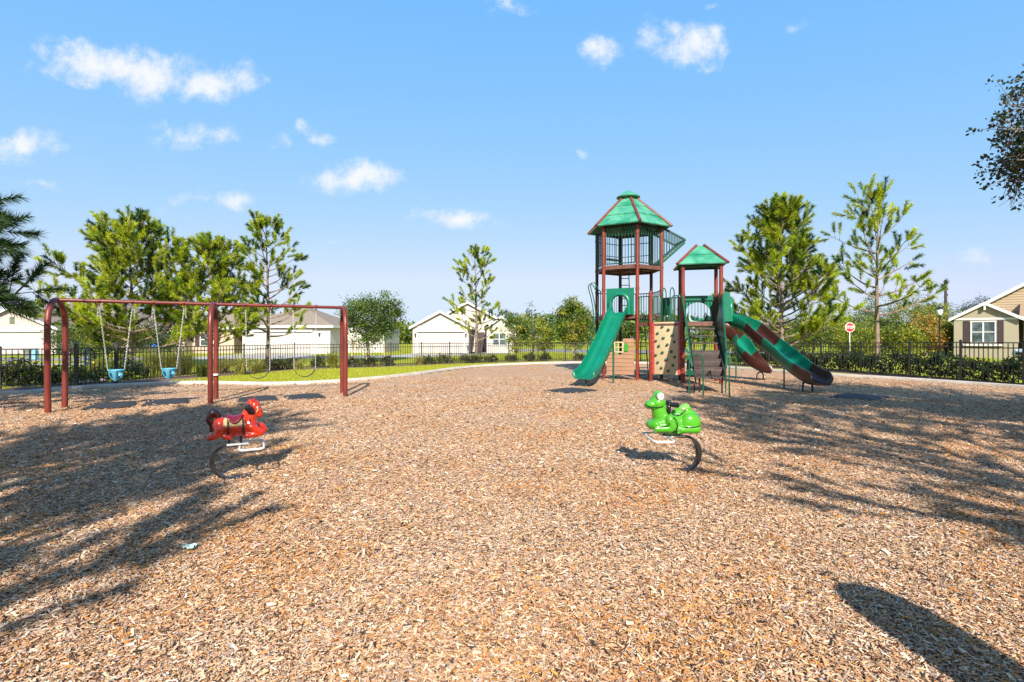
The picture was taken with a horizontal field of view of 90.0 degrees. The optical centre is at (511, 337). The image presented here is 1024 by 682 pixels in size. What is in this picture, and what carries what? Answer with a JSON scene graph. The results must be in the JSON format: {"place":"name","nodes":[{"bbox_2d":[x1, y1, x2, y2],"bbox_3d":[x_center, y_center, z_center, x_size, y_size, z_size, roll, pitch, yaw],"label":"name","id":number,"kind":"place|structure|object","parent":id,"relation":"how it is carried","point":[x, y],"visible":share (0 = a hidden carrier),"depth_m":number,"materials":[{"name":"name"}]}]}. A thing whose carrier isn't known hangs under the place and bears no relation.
{"place":"outdoors","nodes":[
{"label":"outdoors","id":0,"kind":"place"},
{"bbox_2d":[132,345,163,376],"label":"ornamental grass","id":1,"kind":"object","parent":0,"point":[148,360],"depth_m":20.50,"materials":[{"name":"plant"}]},
{"bbox_2d":[149,349,184,375],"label":"ornamental grass","id":2,"kind":"object","parent":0,"point":[163,359],"depth_m":20.79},
{"bbox_2d":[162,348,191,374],"bbox_3d":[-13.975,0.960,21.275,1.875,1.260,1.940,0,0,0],"label":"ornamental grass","id":3,"kind":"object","parent":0,"point":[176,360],"depth_m":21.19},
{"bbox_2d":[174,345,205,373],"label":"ornamental grass","id":4,"kind":"object","parent":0,"point":[185,364],"depth_m":21.70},
{"bbox_2d":[189,358,213,376],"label":"ornamental grass","id":5,"kind":"object","parent":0,"point":[202,371],"depth_m":20.28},
{"bbox_2d":[196,354,315,358],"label":"driveway","id":6,"kind":"structure","parent":0,"point":[263,356],"depth_m":41.67,"materials":[{"name":"concrete"}]},
{"bbox_2d":[247,357,273,372],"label":"ornamental grass","id":7,"kind":"object","parent":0,"point":[256,369],"depth_m":22.50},
{"bbox_2d":[2,349,568,360],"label":"road","id":8,"kind":"structure","parent":0,"point":[355,356],"depth_m":41.78,"materials":[{"name":"asphalt"}]},
{"bbox_2d":[0,360,635,390],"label":"planting bed","id":9,"kind":"object","parent":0,"point":[159,379],"visible":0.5,"depth_m":20.02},
{"bbox_2d":[213,356,231,372],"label":"ornamental grass","id":10,"kind":"object","parent":9,"relation":"on","point":[224,365],"depth_m":22.51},
{"bbox_2d":[223,352,258,374],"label":"ornamental grass","id":11,"kind":"object","parent":9,"relation":"on","point":[239,366],"depth_m":21.25,"materials":[{"name":"plant"}]},
{"bbox_2d":[261,359,280,370],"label":"shrub","id":12,"kind":"object","parent":9,"relation":"on","point":[272,363],"visible":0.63,"depth_m":24.18,"materials":[{"name":"green plant"}]},
{"bbox_2d":[274,356,292,369],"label":"shrub","id":13,"kind":"object","parent":9,"relation":"on","point":[283,364],"visible":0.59,"depth_m":24.76,"materials":[{"name":"green plant"}]},
{"bbox_2d":[292,356,305,369],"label":"ornamental grass","id":14,"kind":"object","parent":9,"relation":"on","point":[298,364],"depth_m":24.29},
{"bbox_2d":[308,354,325,366],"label":"shrub","id":15,"kind":"object","parent":9,"relation":"on","point":[317,359],"visible":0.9,"depth_m":26.83,"materials":[{"name":"green plant"}]},
{"bbox_2d":[348,355,363,366],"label":"shrub","id":16,"kind":"object","parent":9,"relation":"on","point":[357,361],"visible":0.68,"depth_m":27.26,"materials":[{"name":"green plant"}]},
{"bbox_2d":[362,356,378,366],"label":"shrub","id":17,"kind":"object","parent":9,"relation":"on","point":[369,360],"visible":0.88,"depth_m":27.60,"materials":[{"name":"green plant"}]},
{"bbox_2d":[379,355,394,365],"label":"shrub","id":18,"kind":"object","parent":9,"relation":"on","point":[383,359],"visible":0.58,"depth_m":28.28,"materials":[{"name":"green plant"}]},
{"bbox_2d":[422,354,437,363],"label":"shrub","id":19,"kind":"object","parent":9,"relation":"on","point":[427,358],"visible":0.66,"depth_m":30.06,"materials":[{"name":"green plant"}]},
{"bbox_2d":[433,352,455,362],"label":"shrub","id":20,"kind":"object","parent":9,"relation":"on","point":[438,359],"visible":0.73,"depth_m":30.82,"materials":[{"name":"green plant"}]},
{"bbox_2d":[457,353,476,362],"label":"shrub","id":21,"kind":"object","parent":9,"relation":"on","point":[463,357],"visible":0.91,"depth_m":31.27,"materials":[{"name":"green plant"}]},
{"bbox_2d":[470,353,483,362],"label":"shrub","id":22,"kind":"object","parent":9,"relation":"on","point":[477,359],"visible":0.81,"depth_m":31.56,"materials":[{"name":"green plant"}]},
{"bbox_2d":[483,354,499,361],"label":"shrub","id":23,"kind":"object","parent":9,"relation":"on","point":[494,357],"visible":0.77,"depth_m":32.13,"materials":[{"name":"green plant"}]},
{"bbox_2d":[502,354,518,361],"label":"shrub","id":24,"kind":"object","parent":9,"relation":"on","point":[513,357],"visible":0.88,"depth_m":33.12,"materials":[{"name":"green plant"}]},
{"bbox_2d":[323,349,339,367],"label":"ornamental grass","id":25,"kind":"object","parent":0,"point":[333,361],"depth_m":26.25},
{"bbox_2d":[415,355,427,364],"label":"ornamental grass","id":26,"kind":"object","parent":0,"point":[418,361],"depth_m":28.80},
{"bbox_2d":[392,354,462,356],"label":"driveway","id":27,"kind":"structure","parent":0,"point":[409,355],"depth_m":43.94,"materials":[{"name":"concrete"}]},
{"bbox_2d":[410,353,585,361],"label":"tall grass","id":28,"kind":"structure","parent":0,"point":[570,356],"depth_m":36.47,"materials":[{"name":"plant"}]},
{"bbox_2d":[0,363,1023,681],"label":"mulch","id":29,"kind":"object","parent":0,"point":[564,371],"visible":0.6,"depth_m":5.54,"materials":[{"name":"brown wood"}]},
{"bbox_2d":[0,190,69,324],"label":"pine tree","id":30,"kind":"object","parent":29,"relation":"on","point":[27,308],"visible":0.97,"depth_m":11.18,"materials":[{"name":"green plant"}]},
{"bbox_2d":[82,401,138,408],"bbox_3d":[-9.165,1.541,11.721,0.920,0.050,1.100,0,0,-29],"label":"rubber mat","id":31,"kind":"object","parent":29,"relation":"on","point":[105,405],"visible":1,"depth_m":11.55,"materials":[{"name":"rubber"}]},
{"bbox_2d":[142,398,190,404],"bbox_3d":[-8.311,1.539,12.338,0.920,0.050,1.100,0,0,-29],"label":"rubber mat","id":32,"kind":"object","parent":29,"relation":"on","point":[168,401],"visible":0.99,"depth_m":12.16,"materials":[{"name":"rubber"}]},
{"bbox_2d":[182,543,197,548],"bbox_3d":[-2.337,1.513,3.715,0.088,0.024,0.063,0,0,0],"label":"paper scrap","id":33,"kind":"object","parent":29,"relation":"on","point":[189,546],"visible":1,"depth_m":3.70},
{"bbox_2d":[44,297,347,412],"bbox_3d":[-7.191,0.385,12.486,6.197,2.493,1.118,0,0,-29],"label":"swing frame","id":34,"kind":"object","parent":29,"relation":"on","point":[213,388],"visible":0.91,"depth_m":11.94,"materials":[{"name":"red paint"}]},
{"bbox_2d":[97,298,134,380],"bbox_3d":[-8.903,0.063,11.511,0.690,1.847,0.310,0,0,-29],"label":"bucket swing","id":35,"kind":"object","parent":34,"relation":"hanging from","point":[115,374],"visible":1,"depth_m":11.45,"materials":[{"name":"blue plastic"}]},
{"bbox_2d":[151,300,185,378],"bbox_3d":[-8.037,0.063,11.997,0.690,1.847,0.310,0,0,-29],"label":"bucket swing","id":36,"kind":"object","parent":34,"relation":"hanging from","point":[168,373],"visible":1,"depth_m":11.92,"materials":[{"name":"blue plastic"}]},
{"bbox_2d":[245,303,271,378],"bbox_3d":[-6.405,0.092,12.927,0.604,1.907,0.140,0,0,-29],"label":"belt swing","id":37,"kind":"object","parent":34,"relation":"hanging from","point":[246,341],"visible":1,"depth_m":12.90,"materials":[{"name":"black rubber"}]},
{"bbox_2d":[292,304,316,376],"bbox_3d":[-5.448,0.092,13.465,0.604,1.907,0.140,0,0,-29],"label":"belt swing","id":38,"kind":"object","parent":34,"relation":"hanging from","point":[315,343],"visible":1,"depth_m":13.53,"materials":[{"name":"black rubber"}]},
{"bbox_2d":[206,396,267,480],"bbox_3d":[-3.068,1.120,5.726,0.611,0.901,0.574,0,0,-27],"label":"spring horse","id":39,"kind":"object","parent":29,"relation":"on","point":[245,423],"visible":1,"depth_m":5.65},
{"bbox_2d":[236,395,278,401],"bbox_3d":[-6.412,1.535,12.866,0.920,0.050,1.100,0,0,-29],"label":"rubber mat","id":40,"kind":"object","parent":29,"relation":"on","point":[264,398],"visible":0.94,"depth_m":12.76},
{"bbox_2d":[283,393,324,399],"bbox_3d":[-5.447,1.540,13.408,0.920,0.050,1.100,0,0,-29],"label":"rubber mat","id":41,"kind":"object","parent":29,"relation":"on","point":[305,396],"visible":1,"depth_m":13.23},
{"bbox_2d":[544,387,594,392],"bbox_3d":[1.720,1.539,14.950,1.250,0.050,1.050,0,0,-38],"label":"rubber mat","id":42,"kind":"object","parent":29,"relation":"on","point":[571,390],"visible":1,"depth_m":14.77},
{"bbox_2d":[642,390,701,472],"bbox_3d":[1.856,1.085,5.920,0.653,0.928,0.586,0,0,0],"label":"spring frog","id":43,"kind":"object","parent":29,"relation":"on","point":[678,421],"visible":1,"depth_m":5.83,"materials":[{"name":"green plastic"}]},
{"bbox_2d":[572,190,833,396],"bbox_3d":[5.862,-2.043,17.325,7.248,7.333,7.819,0,0,13],"label":"play structure","id":44,"kind":"object","parent":29,"relation":"on","point":[628,214],"visible":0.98,"depth_m":18.27,"materials":[{"name":"red paint"}]},
{"bbox_2d":[830,393,889,399],"bbox_3d":[9.050,1.538,13.350,1.250,0.050,1.050,0,0,-40],"label":"rubber mat","id":45,"kind":"object","parent":29,"relation":"on","point":[858,396],"visible":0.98,"depth_m":13.22,"materials":[{"name":"rubber"}]},
{"bbox_2d":[966,64,1023,211],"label":"oak tree","id":46,"kind":"object","parent":29,"relation":"on","point":[1015,155],"visible":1,"depth_m":7.05,"materials":[{"name":"green plant"}]},
{"bbox_2d":[2,338,1021,388],"bbox_3d":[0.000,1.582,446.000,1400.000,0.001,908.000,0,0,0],"label":"lawn","id":47,"kind":"structure","parent":0,"point":[397,359],"depth_m":37.96,"materials":[{"name":"green plant"}]},
{"bbox_2d":[2,353,23,384],"bbox_3d":[-16.565,1.077,16.575,1.475,1.111,1.397,0,0,0],"label":"shrub","id":48,"kind":"object","parent":47,"relation":"on","point":[9,380],"visible":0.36,"depth_m":16.64,"materials":[{"name":"green plant"}]},
{"bbox_2d":[2,357,43,386],"bbox_3d":[-16.139,1.133,16.699,1.438,1.016,1.399,0,0,33],"label":"shrub","id":49,"kind":"object","parent":47,"relation":"on","point":[15,368],"visible":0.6,"depth_m":16.55,"materials":[{"name":"green plant"}]},
{"bbox_2d":[7,359,55,384],"bbox_3d":[-15.679,1.180,16.903,1.222,1.002,1.345,0,0,0],"label":"shrub","id":50,"kind":"object","parent":47,"relation":"on","point":[33,375],"visible":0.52,"depth_m":16.66,"materials":[{"name":"green plant"}]},
{"bbox_2d":[37,364,72,383],"bbox_3d":[-15.448,1.255,17.312,0.980,0.842,0.978,0,0,-41],"label":"shrub","id":51,"kind":"object","parent":47,"relation":"on","point":[56,377],"visible":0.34,"depth_m":17.20,"materials":[{"name":"green plant"}]},
{"bbox_2d":[39,321,83,361],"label":"oak tree","id":52,"kind":"object","parent":47,"relation":"on","point":[57,340],"visible":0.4,"depth_m":30.48,"materials":[{"name":"green plant"}]},
{"bbox_2d":[55,361,96,382],"bbox_3d":[-14.967,1.258,17.646,1.221,0.870,1.165,0,0,20],"label":"shrub","id":53,"kind":"object","parent":47,"relation":"on","point":[83,373],"visible":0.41,"depth_m":17.52,"materials":[{"name":"green plant"}]},
{"bbox_2d":[0,302,172,353],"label":"house","id":54,"kind":"structure","parent":47,"relation":"on","point":[19,333],"depth_m":47.98,"materials":[{"name":"white paint"}]},
{"bbox_2d":[0,330,41,353],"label":"garage door","id":55,"kind":"structure","parent":54,"relation":"in","point":[9,339],"depth_m":47.95,"materials":[{"name":"metal"}]},
{"bbox_2d":[83,346,98,364],"bbox_3d":[-22.619,1.020,27.524,0.532,1.099,0.597,0,0,0],"label":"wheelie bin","id":56,"kind":"object","parent":47,"relation":"on","point":[88,362],"visible":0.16,"depth_m":27.28,"materials":[{"name":"blue plastic"}]},
{"bbox_2d":[57,307,127,361],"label":"oak tree","id":57,"kind":"object","parent":47,"relation":"on","point":[75,332],"visible":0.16,"depth_m":29.43,"materials":[{"name":"green plant"}]},
{"bbox_2d":[83,362,106,379],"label":"shrub","id":58,"kind":"object","parent":47,"relation":"on","point":[97,373],"visible":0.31,"depth_m":18.59,"materials":[{"name":"green plant"}]},
{"bbox_2d":[86,351,122,369],"bbox_3d":[-15.744,1.068,19.821,1.463,1.123,1.156,0,0,0],"label":"shrub","id":59,"kind":"object","parent":47,"relation":"on","point":[101,358],"visible":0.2,"depth_m":19.85,"materials":[{"name":"green plant"}]},
{"bbox_2d":[95,360,113,380],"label":"shrub","id":60,"kind":"object","parent":47,"relation":"on","point":[105,366],"visible":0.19,"depth_m":19.11,"materials":[{"name":"green plant"}]},
{"bbox_2d":[70,318,159,362],"bbox_3d":[-21.257,0.249,27.504,3.845,3.010,4.263,0,0,0],"label":"oak tree","id":61,"kind":"object","parent":47,"relation":"on","point":[137,337],"visible":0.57,"depth_m":27.02,"materials":[{"name":"green plant"}]},
{"bbox_2d":[11,203,237,363],"bbox_3d":[-19.148,-2.477,25.612,7.107,8.395,8.537,0,0,36],"label":"pine tree","id":62,"kind":"object","parent":47,"relation":"on","point":[115,260],"visible":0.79,"depth_m":25.12,"materials":[{"name":"green plant"}]},
{"bbox_2d":[111,353,149,378],"bbox_3d":[-14.443,1.103,19.400,1.276,1.056,1.149,0,0,-42],"label":"shrub","id":63,"kind":"object","parent":47,"relation":"on","point":[133,369],"visible":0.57,"depth_m":19.33,"materials":[{"name":"green plant"}]},
{"bbox_2d":[139,315,203,356],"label":"oak tree","id":64,"kind":"object","parent":47,"relation":"on","point":[161,342],"visible":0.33,"depth_m":30.76,"materials":[{"name":"green plant"}]},
{"bbox_2d":[138,231,269,345],"bbox_3d":[-15.870,-1.914,26.740,6.188,7.267,5.504,0,0,-34],"label":"pine tree","id":65,"kind":"object","parent":47,"relation":"on","point":[219,268],"visible":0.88,"depth_m":26.32,"materials":[{"name":"green plant"}]},
{"bbox_2d":[167,307,274,353],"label":"house","id":66,"kind":"structure","parent":47,"relation":"on","point":[203,342],"depth_m":50.00,"materials":[{"name":"beige paint"}]},
{"bbox_2d":[200,332,213,345],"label":"window","id":67,"kind":"structure","parent":66,"relation":"in","point":[203,342],"depth_m":49.98,"materials":[{"name":"white glass"}]},
{"bbox_2d":[234,210,312,360],"bbox_3d":[-13.924,-2.935,29.631,4.738,9.310,4.807,0,0,0],"label":"pine tree","id":68,"kind":"object","parent":47,"relation":"on","point":[258,222],"visible":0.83,"depth_m":29.91,"materials":[{"name":"green plant"}]},
{"bbox_2d":[238,308,398,353],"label":"house","id":69,"kind":"structure","parent":47,"relation":"on","point":[326,326],"depth_m":49.00,"materials":[{"name":"white paint"}]},
{"bbox_2d":[252,330,312,353],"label":"garage door","id":70,"kind":"structure","parent":69,"relation":"in","point":[300,336],"depth_m":48.94,"materials":[{"name":"metal"}]},
{"bbox_2d":[0,341,640,388],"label":"metal fence","id":71,"kind":"object","parent":47,"relation":"on","point":[76,348],"visible":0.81,"depth_m":20.44,"materials":[{"name":"black metal"}]},
{"bbox_2d":[172,361,561,381],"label":"lawn grass","id":72,"kind":"structure","parent":47,"relation":"on","point":[355,371],"depth_m":22.02,"materials":[{"name":"plant"}]},
{"bbox_2d":[334,290,409,361],"bbox_3d":[-8.998,-0.767,33.188,4.904,4.874,5.612,0,0,0],"label":"oak tree","id":73,"kind":"object","parent":47,"relation":"on","point":[376,331],"visible":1,"depth_m":32.44,"materials":[{"name":"green plant"}]},
{"bbox_2d":[409,301,515,352],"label":"house","id":74,"kind":"structure","parent":47,"relation":"on","point":[440,326],"depth_m":50.00,"materials":[{"name":"beige paint"}]},
{"bbox_2d":[416,330,464,352],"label":"garage door","id":75,"kind":"structure","parent":74,"relation":"in","point":[424,336],"depth_m":49.94,"materials":[{"name":"metal"}]},
{"bbox_2d":[478,332,484,351],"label":"door","id":76,"kind":"structure","parent":74,"relation":"in","point":[481,335],"depth_m":54.90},
{"bbox_2d":[492,332,506,345],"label":"window","id":77,"kind":"structure","parent":74,"relation":"in","point":[497,341],"depth_m":51.58,"materials":[{"name":"white glass"}]},
{"bbox_2d":[442,243,507,354],"bbox_3d":[-2.304,-2.670,37.958,4.748,8.780,4.162,0,0,27],"label":"pine tree","id":78,"kind":"object","parent":47,"relation":"on","point":[475,254],"visible":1,"depth_m":37.69,"materials":[{"name":"green plant"}]},
{"bbox_2d":[0,361,1023,395],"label":"kerb","id":79,"kind":"structure","parent":47,"relation":"on","point":[21,392],"depth_m":17.33,"materials":[{"name":"concrete"}]},
{"bbox_2d":[495,308,534,353],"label":"oak tree","id":80,"kind":"object","parent":47,"relation":"on","point":[521,328],"visible":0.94,"depth_m":40.77,"materials":[{"name":"green plant"}]},
{"bbox_2d":[523,301,554,353],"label":"oak tree","id":81,"kind":"object","parent":47,"relation":"on","point":[527,315],"visible":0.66,"depth_m":44.02,"materials":[{"name":"green plant"}]},
{"bbox_2d":[529,317,558,352],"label":"oak tree","id":82,"kind":"object","parent":47,"relation":"on","point":[546,333],"visible":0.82,"depth_m":42.82,"materials":[{"name":"green plant"}]},
{"bbox_2d":[188,307,907,343],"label":"wood","id":83,"kind":"object","parent":47,"relation":"on","point":[628,329],"visible":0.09,"depth_m":125.71,"materials":[{"name":"green plant"}]},
{"bbox_2d":[547,294,594,355],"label":"oak tree","id":84,"kind":"object","parent":47,"relation":"on","point":[571,310],"visible":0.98,"depth_m":39.39,"materials":[{"name":"green plant"}]},
{"bbox_2d":[744,320,802,353],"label":"oak tree","id":85,"kind":"object","parent":47,"relation":"on","point":[788,332],"visible":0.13,"depth_m":43.26,"materials":[{"name":"green plant"}]},
{"bbox_2d":[710,191,867,345],"bbox_3d":[15.841,-3.431,29.853,8.160,10.302,8.104,0,0,0],"label":"pine tree","id":86,"kind":"object","parent":47,"relation":"on","point":[772,224],"visible":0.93,"depth_m":28.68,"materials":[{"name":"green plant"}]},
{"bbox_2d":[770,314,813,349],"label":"oak tree","id":87,"kind":"object","parent":47,"relation":"on","point":[787,318],"visible":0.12,"depth_m":51.39,"materials":[{"name":"green plant"}]},
{"bbox_2d":[779,309,843,353],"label":"oak tree","id":88,"kind":"object","parent":47,"relation":"on","point":[824,334],"visible":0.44,"depth_m":45.37,"materials":[{"name":"green plant"}]},
{"bbox_2d":[640,339,1023,384],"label":"metal fence","id":89,"kind":"object","parent":47,"relation":"on","point":[960,342],"visible":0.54,"depth_m":19.61,"materials":[{"name":"black metal"}]},
{"bbox_2d":[812,307,874,351],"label":"oak tree","id":90,"kind":"object","parent":47,"relation":"on","point":[845,323],"visible":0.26,"depth_m":46.28,"materials":[{"name":"green plant"}]},
{"bbox_2d":[845,323,854,342],"bbox_3d":[26.400,0.295,40.017,0.739,2.850,0.066,0,0,0],"label":"stop sign","id":91,"kind":"object","parent":47,"relation":"on","point":[849,327],"visible":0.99,"depth_m":39.99,"materials":[{"name":"metal"}]},
{"bbox_2d":[830,321,888,353],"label":"oak tree","id":92,"kind":"object","parent":47,"relation":"on","point":[865,335],"visible":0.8,"depth_m":43.26,"materials":[{"name":"green plant"}]},
{"bbox_2d":[837,308,897,352],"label":"oak tree","id":93,"kind":"object","parent":47,"relation":"on","point":[861,314],"visible":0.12,"depth_m":51.65,"materials":[{"name":"green plant"}]},
{"bbox_2d":[857,287,902,341],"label":"oak tree","id":94,"kind":"object","parent":47,"relation":"on","point":[873,307],"visible":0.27,"depth_m":58.24,"materials":[{"name":"green plant"}]},
{"bbox_2d":[816,172,949,361],"bbox_3d":[22.564,-3.970,30.024,6.272,11.380,7.799,0,0,0],"label":"pine tree","id":95,"kind":"object","parent":47,"relation":"on","point":[879,193],"visible":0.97,"depth_m":30.78,"materials":[{"name":"green plant"}]},
{"bbox_2d":[861,316,916,354],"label":"oak tree","id":96,"kind":"object","parent":47,"relation":"on","point":[882,322],"visible":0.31,"depth_m":45.54,"materials":[{"name":"green plant"}]},
{"bbox_2d":[873,321,930,354],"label":"oak tree","id":97,"kind":"object","parent":47,"relation":"on","point":[903,334],"visible":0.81,"depth_m":41.46,"materials":[{"name":"green plant"}]},
{"bbox_2d":[883,294,944,351],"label":"oak tree","id":98,"kind":"object","parent":47,"relation":"on","point":[915,309],"visible":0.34,"depth_m":49.43,"materials":[{"name":"green plant"}]},
{"bbox_2d":[903,312,953,355],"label":"oak tree","id":99,"kind":"object","parent":47,"relation":"on","point":[931,324],"visible":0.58,"depth_m":42.50,"materials":[{"name":"green plant"}]},
{"bbox_2d":[908,300,954,351],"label":"oak tree","id":100,"kind":"object","parent":47,"relation":"on","point":[943,313],"visible":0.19,"depth_m":53.48,"materials":[{"name":"green plant"}]},
{"bbox_2d":[923,319,953,354],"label":"oak tree","id":101,"kind":"object","parent":47,"relation":"on","point":[951,333],"visible":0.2,"depth_m":43.41,"materials":[{"name":"green plant"}]},
{"bbox_2d":[935,305,942,354],"bbox_3d":[33.400,-0.410,40.000,0.500,4.160,0.487,0,0,0],"label":"street lamp","id":102,"kind":"object","parent":47,"relation":"on","point":[939,310],"visible":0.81,"depth_m":39.95,"materials":[{"name":"black metal"}]},
{"bbox_2d":[932,303,964,324],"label":"oak tree","id":103,"kind":"object","parent":47,"relation":"on","point":[950,311],"visible":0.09,"depth_m":61.34,"materials":[{"name":"green plant"}]},
{"bbox_2d":[944,284,973,320],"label":"utility pole","id":104,"kind":"object","parent":47,"relation":"on","point":[945,295],"visible":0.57,"depth_m":61.90,"materials":[{"name":"wood"}]},
{"bbox_2d":[958,294,990,312],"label":"oak tree","id":105,"kind":"object","parent":47,"relation":"on","point":[980,302],"visible":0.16,"depth_m":62.18,"materials":[{"name":"green plant"}]},
{"bbox_2d":[948,283,1023,357],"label":"house","id":106,"kind":"structure","parent":47,"relation":"on","point":[999,318],"depth_m":40.21,"materials":[{"name":"beige paint"}]},
{"bbox_2d":[970,321,996,341],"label":"window","id":107,"kind":"structure","parent":106,"relation":"in","point":[980,331],"depth_m":40.02,"materials":[{"name":"white glass"}]},
{"bbox_2d":[0,0,1023,337],"label":"sky","id":108,"kind":"structure","parent":0,"point":[392,138],"materials":[{"name":"blue"}]},
{"bbox_2d":[546,349,822,353],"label":"road","id":109,"kind":"structure","parent":0,"point":[585,351],"depth_m":56.27,"materials":[{"name":"asphalt"}]},
{"bbox_2d":[648,360,1020,384],"bbox_3d":[15.108,1.575,19.741,4.327,0.001,32.233,0,0,-18],"label":"planting bed","id":110,"kind":"object","parent":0,"point":[857,372],"visible":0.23,"depth_m":21.60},
{"bbox_2d":[730,348,1021,384],"bbox_3d":[16.402,1.071,16.890,2.426,1.162,26.408,0,0,-14],"label":"hedge","id":111,"kind":"object","parent":110,"relation":"on","point":[816,360],"visible":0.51,"depth_m":19.80,"materials":[{"name":"green plant"}]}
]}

